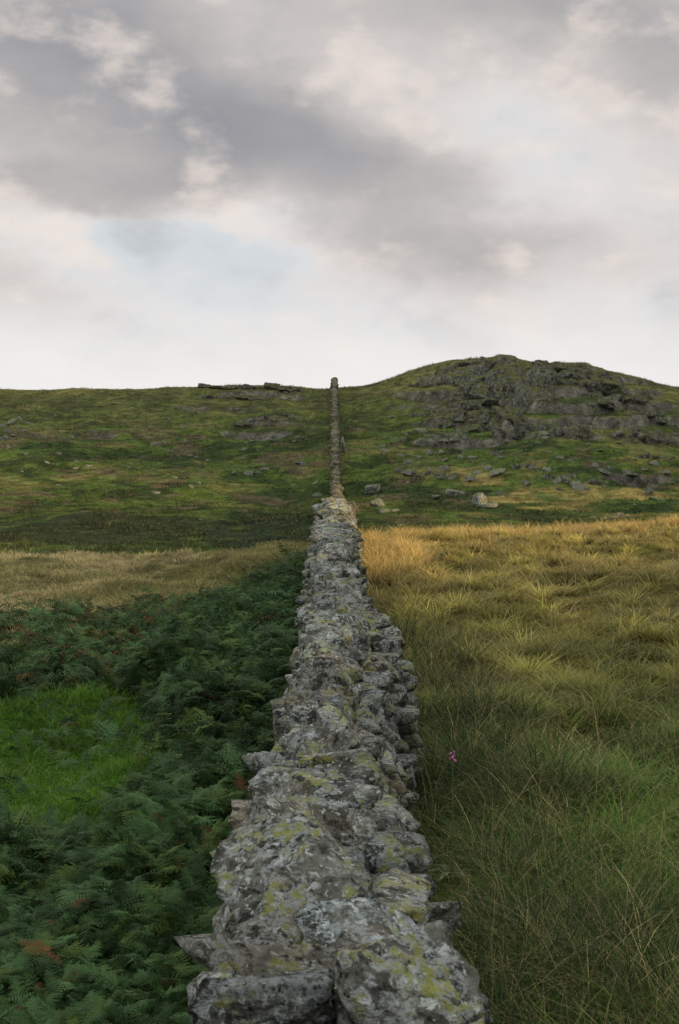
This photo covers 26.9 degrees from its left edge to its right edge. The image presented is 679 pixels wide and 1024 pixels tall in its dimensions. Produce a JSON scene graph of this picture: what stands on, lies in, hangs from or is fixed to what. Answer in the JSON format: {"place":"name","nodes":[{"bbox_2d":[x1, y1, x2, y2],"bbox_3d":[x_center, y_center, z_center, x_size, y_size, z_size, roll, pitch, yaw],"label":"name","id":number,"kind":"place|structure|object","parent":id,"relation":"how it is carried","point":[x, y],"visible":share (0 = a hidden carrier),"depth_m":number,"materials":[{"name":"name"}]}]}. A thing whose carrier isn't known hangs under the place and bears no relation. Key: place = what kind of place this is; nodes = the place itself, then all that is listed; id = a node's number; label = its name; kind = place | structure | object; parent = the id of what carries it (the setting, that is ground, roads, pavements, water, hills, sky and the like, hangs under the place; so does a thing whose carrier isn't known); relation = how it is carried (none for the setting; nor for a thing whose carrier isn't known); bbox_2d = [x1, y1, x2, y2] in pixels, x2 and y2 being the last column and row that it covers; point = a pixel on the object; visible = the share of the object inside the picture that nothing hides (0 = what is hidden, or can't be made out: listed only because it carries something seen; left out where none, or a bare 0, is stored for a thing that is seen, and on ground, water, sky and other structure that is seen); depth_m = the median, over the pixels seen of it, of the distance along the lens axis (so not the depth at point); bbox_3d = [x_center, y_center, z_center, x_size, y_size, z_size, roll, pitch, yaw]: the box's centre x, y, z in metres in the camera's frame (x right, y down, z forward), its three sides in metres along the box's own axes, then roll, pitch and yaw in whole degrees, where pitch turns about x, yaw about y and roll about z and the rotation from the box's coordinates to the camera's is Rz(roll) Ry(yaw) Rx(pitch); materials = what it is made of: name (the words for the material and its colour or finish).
{"place":"outdoors","nodes":[
{"label":"outdoors","id":0,"kind":"place"},
{"bbox_2d":[0,539,310,827],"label":"meadow grass","id":1,"kind":"structure","parent":0,"point":[77,581],"depth_m":19.75,"materials":[{"name":"green plant"}]},
{"bbox_2d":[0,354,678,1021],"bbox_3d":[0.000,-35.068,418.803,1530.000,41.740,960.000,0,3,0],"label":"ground","id":2,"kind":"structure","parent":0,"point":[572,400],"depth_m":111.49,"materials":[{"name":"green plant"}]},
{"bbox_2d":[7,418,17,424],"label":"boulder","id":3,"kind":"object","parent":2,"relation":"on","point":[11,421],"visible":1,"depth_m":139.61,"materials":[{"name":"grey stone"}]},
{"bbox_2d":[0,764,249,1023],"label":"bracken","id":4,"kind":"object","parent":2,"relation":"on","point":[59,933],"visible":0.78,"depth_m":5.58,"materials":[{"name":"green plant"}]},
{"bbox_2d":[0,612,300,881],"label":"bracken","id":5,"kind":"object","parent":2,"relation":"on","point":[228,702],"visible":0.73,"depth_m":9.01,"materials":[{"name":"green plant"}]},
{"bbox_2d":[0,540,307,704],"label":"bracken","id":6,"kind":"object","parent":2,"relation":"on","point":[256,600],"visible":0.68,"depth_m":14.46,"materials":[{"name":"green plant"}]},
{"bbox_2d":[199,394,231,398],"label":"rock outcrop","id":7,"kind":"object","parent":2,"relation":"on","point":[207,396],"visible":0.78,"depth_m":156.67,"materials":[{"name":"grey stone"}]},
{"bbox_2d":[198,383,241,389],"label":"rock outcrop","id":8,"kind":"object","parent":2,"relation":"on","point":[203,385],"visible":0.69,"depth_m":161.23,"materials":[{"name":"grey stone"}]},
{"bbox_2d":[226,394,264,400],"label":"rock outcrop","id":9,"kind":"object","parent":2,"relation":"on","point":[247,398],"visible":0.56,"depth_m":156.86,"materials":[{"name":"grey stone"}]},
{"bbox_2d":[243,470,253,474],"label":"boulder","id":10,"kind":"object","parent":2,"relation":"on","point":[248,472],"visible":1,"depth_m":115.22,"materials":[{"name":"grey stone"}]},
{"bbox_2d":[235,417,263,426],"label":"rock outcrop","id":11,"kind":"object","parent":2,"relation":"on","point":[247,422],"visible":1,"depth_m":140.12,"materials":[{"name":"grey stone"}]},
{"bbox_2d":[241,382,286,390],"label":"rock outcrop","id":12,"kind":"object","parent":2,"relation":"on","point":[266,386],"visible":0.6,"depth_m":160.81,"materials":[{"name":"grey stone"}]},
{"bbox_2d":[259,467,269,470],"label":"boulder","id":13,"kind":"object","parent":2,"relation":"on","point":[263,468],"visible":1,"depth_m":116.49,"materials":[{"name":"grey stone"}]},
{"bbox_2d":[260,414,288,422],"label":"rock outcrop","id":14,"kind":"object","parent":2,"relation":"on","point":[273,418],"visible":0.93,"depth_m":140.43,"materials":[{"name":"grey stone"}]},
{"bbox_2d":[275,386,304,393],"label":"rock outcrop","id":15,"kind":"object","parent":2,"relation":"on","point":[287,389],"visible":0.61,"depth_m":160.42,"materials":[{"name":"grey stone"}]},
{"bbox_2d":[282,413,303,418],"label":"rock outcrop","id":16,"kind":"object","parent":2,"relation":"on","point":[290,415],"visible":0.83,"depth_m":144.21,"materials":[{"name":"grey stone"}]},
{"bbox_2d":[174,377,493,1023],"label":"dry stone wall","id":17,"kind":"structure","parent":2,"relation":"on","point":[327,912],"depth_m":3.62,"materials":[{"name":"grey stone"}]},
{"bbox_2d":[341,436,346,451],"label":"stone slab","id":18,"kind":"structure","parent":2,"relation":"on","point":[343,444],"depth_m":120.61,"materials":[{"name":"grey stone"}]},
{"bbox_2d":[364,484,379,493],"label":"boulder","id":19,"kind":"object","parent":2,"relation":"on","point":[374,488],"visible":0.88,"depth_m":106.31,"materials":[{"name":"grey stone"}]},
{"bbox_2d":[370,498,384,506],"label":"boulder","id":20,"kind":"object","parent":2,"relation":"on","point":[377,502],"visible":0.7,"depth_m":94.78,"materials":[{"name":"grey stone"}]},
{"bbox_2d":[378,509,389,512],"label":"boulder","id":21,"kind":"object","parent":2,"relation":"on","point":[383,510],"visible":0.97,"depth_m":91.92,"materials":[{"name":"grey stone"}]},
{"bbox_2d":[381,448,389,451],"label":"boulder","id":22,"kind":"object","parent":2,"relation":"on","point":[385,450],"visible":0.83,"depth_m":120.74,"materials":[{"name":"grey stone"}]},
{"bbox_2d":[401,469,411,475],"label":"boulder","id":23,"kind":"object","parent":2,"relation":"on","point":[405,473],"visible":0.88,"depth_m":110.75,"materials":[{"name":"grey stone"}]},
{"bbox_2d":[403,459,413,463],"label":"boulder","id":24,"kind":"object","parent":2,"relation":"on","point":[406,461],"visible":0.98,"depth_m":115.41,"materials":[{"name":"grey stone"}]},
{"bbox_2d":[412,439,419,445],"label":"boulder","id":25,"kind":"object","parent":2,"relation":"on","point":[416,442],"visible":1,"depth_m":124.90,"materials":[{"name":"grey stone"}]},
{"bbox_2d":[409,381,430,387],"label":"rock outcrop","id":26,"kind":"object","parent":2,"relation":"on","point":[425,384],"visible":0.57,"depth_m":155.52,"materials":[{"name":"grey stone"}]},
{"bbox_2d":[416,428,426,432],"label":"boulder","id":27,"kind":"object","parent":2,"relation":"on","point":[422,430],"visible":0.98,"depth_m":128.06,"materials":[{"name":"grey stone"}]},
{"bbox_2d":[405,409,444,416],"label":"rock outcrop","id":28,"kind":"object","parent":2,"relation":"on","point":[435,412],"visible":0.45,"depth_m":139.80,"materials":[{"name":"grey stone"}]},
{"bbox_2d":[411,470,439,478],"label":"rock outcrop","id":29,"kind":"object","parent":2,"relation":"on","point":[415,474],"visible":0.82,"depth_m":110.33,"materials":[{"name":"grey stone"}]},
{"bbox_2d":[432,495,440,498],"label":"boulder","id":30,"kind":"object","parent":2,"relation":"on","point":[435,496],"visible":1,"depth_m":99.29,"materials":[{"name":"grey stone"}]},
{"bbox_2d":[427,371,453,385],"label":"rock outcrop","id":31,"kind":"object","parent":2,"relation":"on","point":[431,383],"visible":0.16,"depth_m":155.28,"materials":[{"name":"grey stone"}]},
{"bbox_2d":[436,475,446,478],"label":"boulder","id":32,"kind":"object","parent":2,"relation":"on","point":[442,477],"visible":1,"depth_m":109.19,"materials":[{"name":"grey stone"}]},
{"bbox_2d":[438,465,448,470],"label":"boulder","id":33,"kind":"object","parent":2,"relation":"on","point":[443,468],"visible":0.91,"depth_m":111.30,"materials":[{"name":"grey stone"}]},
{"bbox_2d":[434,471,457,479],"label":"rock outcrop","id":34,"kind":"object","parent":2,"relation":"on","point":[451,476],"visible":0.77,"depth_m":109.39,"materials":[{"name":"grey stone"}]},
{"bbox_2d":[427,748,470,883],"bbox_3d":[0.570,1.543,7.182,0.340,0.704,0.296,0,3,0],"label":"foxglove","id":35,"kind":"object","parent":2,"relation":"on","point":[454,760],"visible":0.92,"depth_m":7.18,"materials":[{"name":"green plant"}]},
{"bbox_2d":[449,437,459,441],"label":"boulder","id":36,"kind":"object","parent":2,"relation":"on","point":[452,439],"visible":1,"depth_m":121.65,"materials":[{"name":"grey stone"}]},
{"bbox_2d":[445,489,464,495],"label":"boulder","id":37,"kind":"object","parent":2,"relation":"on","point":[453,492],"visible":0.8,"depth_m":102.16,"materials":[{"name":"grey stone"}]},
{"bbox_2d":[429,410,487,428],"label":"rock outcrop","id":38,"kind":"object","parent":2,"relation":"on","point":[449,420],"visible":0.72,"depth_m":132.64,"materials":[{"name":"grey stone"}]},
{"bbox_2d":[438,402,479,414],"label":"rock outcrop","id":39,"kind":"object","parent":2,"relation":"on","point":[446,412],"visible":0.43,"depth_m":141.06,"materials":[{"name":"grey stone"}]},
{"bbox_2d":[434,356,495,374],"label":"rock outcrop","id":40,"kind":"object","parent":2,"relation":"on","point":[482,359],"visible":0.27,"depth_m":157.50,"materials":[{"name":"grey stone"}]},
{"bbox_2d":[464,474,473,481],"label":"boulder","id":41,"kind":"object","parent":2,"relation":"on","point":[469,478],"visible":1,"depth_m":108.64,"materials":[{"name":"grey stone"}]},
{"bbox_2d":[468,456,477,459],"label":"boulder","id":42,"kind":"object","parent":2,"relation":"on","point":[472,457],"visible":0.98,"depth_m":115.48,"materials":[{"name":"grey stone"}]},
{"bbox_2d":[448,380,499,401],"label":"rock outcrop","id":43,"kind":"object","parent":2,"relation":"on","point":[478,389],"visible":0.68,"depth_m":145.15,"materials":[{"name":"grey stone"}]},
{"bbox_2d":[471,492,487,503],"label":"boulder","id":44,"kind":"object","parent":2,"relation":"on","point":[479,498],"visible":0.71,"depth_m":94.95,"materials":[{"name":"grey stone"}]},
{"bbox_2d":[433,355,532,386],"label":"rock outcrop","id":45,"kind":"object","parent":2,"relation":"on","point":[506,367],"visible":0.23,"depth_m":152.77,"materials":[{"name":"grey stone"}]},
{"bbox_2d":[465,397,500,412],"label":"rock outcrop","id":46,"kind":"object","parent":2,"relation":"on","point":[473,405],"visible":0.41,"depth_m":139.85,"materials":[{"name":"grey stone"}]},
{"bbox_2d":[476,502,497,507],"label":"boulder","id":47,"kind":"object","parent":2,"relation":"on","point":[490,505],"visible":1,"depth_m":91.72,"materials":[{"name":"grey stone"}]},
{"bbox_2d":[452,406,522,433],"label":"rock outcrop","id":48,"kind":"object","parent":2,"relation":"on","point":[481,423],"visible":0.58,"depth_m":127.79,"materials":[{"name":"grey stone"}]},
{"bbox_2d":[484,464,492,469],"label":"boulder","id":49,"kind":"object","parent":2,"relation":"on","point":[488,467],"visible":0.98,"depth_m":111.09,"materials":[{"name":"grey stone"}]},
{"bbox_2d":[489,468,505,475],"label":"boulder","id":50,"kind":"object","parent":2,"relation":"on","point":[499,471],"visible":1,"depth_m":108.96,"materials":[{"name":"grey stone"}]},
{"bbox_2d":[491,425,538,443],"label":"rock outcrop","id":51,"kind":"object","parent":2,"relation":"on","point":[502,432],"visible":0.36,"depth_m":122.54,"materials":[{"name":"grey stone"}]},
{"bbox_2d":[360,521,678,1023],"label":"field grass","id":52,"kind":"structure","parent":2,"relation":"on","point":[465,619],"depth_m":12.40,"materials":[{"name":"green plant"}]},
{"bbox_2d":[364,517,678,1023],"bbox_3d":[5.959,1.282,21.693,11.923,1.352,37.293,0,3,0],"label":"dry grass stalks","id":53,"kind":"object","parent":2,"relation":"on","point":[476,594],"visible":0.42,"depth_m":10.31,"materials":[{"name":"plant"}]},
{"bbox_2d":[485,362,559,399],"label":"rock outcrop","id":54,"kind":"object","parent":2,"relation":"on","point":[538,378],"visible":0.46,"depth_m":144.94,"materials":[{"name":"grey stone"}]},
{"bbox_2d":[512,463,537,469],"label":"rock outcrop","id":55,"kind":"object","parent":2,"relation":"on","point":[516,466],"visible":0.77,"depth_m":110.52,"materials":[{"name":"grey stone"}]},
{"bbox_2d":[523,481,530,485],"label":"boulder","id":56,"kind":"object","parent":2,"relation":"on","point":[526,483],"visible":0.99,"depth_m":105.75,"materials":[{"name":"grey stone"}]},
{"bbox_2d":[511,387,551,411],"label":"rock outcrop","id":57,"kind":"object","parent":2,"relation":"on","point":[521,399],"visible":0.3,"depth_m":140.05,"materials":[{"name":"grey stone"}]},
{"bbox_2d":[541,431,549,435],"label":"boulder","id":58,"kind":"object","parent":2,"relation":"on","point":[544,433],"visible":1,"depth_m":120.86,"materials":[{"name":"grey stone"}]},
{"bbox_2d":[541,467,551,470],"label":"boulder","id":59,"kind":"object","parent":2,"relation":"on","point":[546,469],"visible":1,"depth_m":109.43,"materials":[{"name":"grey stone"}]},
{"bbox_2d":[531,360,568,370],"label":"rock outcrop","id":60,"kind":"object","parent":2,"relation":"on","point":[558,366],"visible":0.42,"depth_m":156.87,"materials":[{"name":"grey stone"}]},
{"bbox_2d":[512,419,591,439],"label":"rock outcrop","id":61,"kind":"object","parent":2,"relation":"on","point":[579,431],"visible":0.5,"depth_m":121.95,"materials":[{"name":"grey stone"}]},
{"bbox_2d":[551,477,561,482],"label":"boulder","id":62,"kind":"object","parent":2,"relation":"on","point":[558,480],"visible":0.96,"depth_m":105.72,"materials":[{"name":"grey stone"}]},
{"bbox_2d":[543,472,575,478],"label":"rock outcrop","id":63,"kind":"object","parent":2,"relation":"on","point":[570,475],"visible":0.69,"depth_m":107.01,"materials":[{"name":"grey stone"}]},
{"bbox_2d":[556,455,564,459],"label":"boulder","id":64,"kind":"object","parent":2,"relation":"on","point":[559,457],"visible":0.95,"depth_m":112.48,"materials":[{"name":"grey stone"}]},
{"bbox_2d":[562,426,567,434],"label":"boulder","id":65,"kind":"object","parent":2,"relation":"on","point":[564,430],"visible":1,"depth_m":122.00,"materials":[{"name":"grey stone"}]},
{"bbox_2d":[569,481,580,487],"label":"boulder","id":66,"kind":"object","parent":2,"relation":"on","point":[573,484],"visible":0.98,"depth_m":105.08,"materials":[{"name":"grey stone"}]},
{"bbox_2d":[574,485,589,490],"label":"boulder","id":67,"kind":"object","parent":2,"relation":"on","point":[583,488],"visible":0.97,"depth_m":104.10,"materials":[{"name":"grey stone"}]},
{"bbox_2d":[556,368,622,385],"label":"rock outcrop","id":68,"kind":"object","parent":2,"relation":"on","point":[587,375],"visible":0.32,"depth_m":151.69,"materials":[{"name":"grey stone"}]},
{"bbox_2d":[567,378,625,396],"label":"rock outcrop","id":69,"kind":"object","parent":2,"relation":"on","point":[606,388],"visible":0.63,"depth_m":146.05,"materials":[{"name":"grey stone"}]},
{"bbox_2d":[597,469,609,474],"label":"boulder","id":70,"kind":"object","parent":2,"relation":"on","point":[604,471],"visible":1,"depth_m":108.15,"materials":[{"name":"grey stone"}]},
{"bbox_2d":[587,398,620,414],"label":"rock outcrop","id":71,"kind":"object","parent":2,"relation":"on","point":[606,403],"visible":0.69,"depth_m":138.32,"materials":[{"name":"grey stone"}]},
{"bbox_2d":[589,512,628,518],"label":"rock outcrop","id":72,"kind":"object","parent":2,"relation":"on","point":[618,514],"visible":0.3,"depth_m":86.83,"materials":[{"name":"grey stone"}]},
{"bbox_2d":[615,430,624,435],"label":"boulder","id":73,"kind":"object","parent":2,"relation":"on","point":[619,433],"visible":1,"depth_m":123.10,"materials":[{"name":"grey stone"}]},
{"bbox_2d":[603,394,647,404],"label":"rock outcrop","id":74,"kind":"object","parent":2,"relation":"on","point":[639,399],"visible":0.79,"depth_m":139.74,"materials":[{"name":"grey stone"}]},
{"bbox_2d":[622,469,630,475],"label":"boulder","id":75,"kind":"object","parent":2,"relation":"on","point":[625,472],"visible":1,"depth_m":108.36,"materials":[{"name":"grey stone"}]},
{"bbox_2d":[626,473,638,475],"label":"boulder","id":76,"kind":"object","parent":2,"relation":"on","point":[632,474],"visible":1,"depth_m":108.13,"materials":[{"name":"grey stone"}]},
{"bbox_2d":[617,426,671,445],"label":"rock outcrop","id":77,"kind":"object","parent":2,"relation":"on","point":[638,434],"visible":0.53,"depth_m":121.43,"materials":[{"name":"grey stone"}]},
{"bbox_2d":[646,488,653,494],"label":"boulder","id":78,"kind":"object","parent":2,"relation":"on","point":[649,491],"visible":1,"depth_m":101.37,"materials":[{"name":"grey stone"}]},
{"bbox_2d":[624,410,677,426],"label":"rock outcrop","id":79,"kind":"object","parent":2,"relation":"on","point":[660,418],"visible":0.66,"depth_m":135.79,"materials":[{"name":"grey stone"}]},
{"bbox_2d":[649,460,657,464],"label":"boulder","id":80,"kind":"object","parent":2,"relation":"on","point":[654,462],"visible":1,"depth_m":111.72,"materials":[{"name":"grey stone"}]},
{"bbox_2d":[636,451,675,459],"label":"rock outcrop","id":81,"kind":"object","parent":2,"relation":"on","point":[646,454],"visible":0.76,"depth_m":113.47,"materials":[{"name":"grey stone"}]},
{"bbox_2d":[653,429,678,445],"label":"rock outcrop","id":82,"kind":"object","parent":2,"relation":"on","point":[673,441],"visible":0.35,"depth_m":121.85,"materials":[{"name":"grey stone"}]},
{"bbox_2d":[0,0,678,389],"label":"sky","id":83,"kind":"structure","parent":0,"point":[305,193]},
{"bbox_2d":[359,510,678,583],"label":"crest grass","id":84,"kind":"structure","parent":0,"point":[402,547],"depth_m":28.93,"materials":[{"name":"yellow plant"}]}
]}

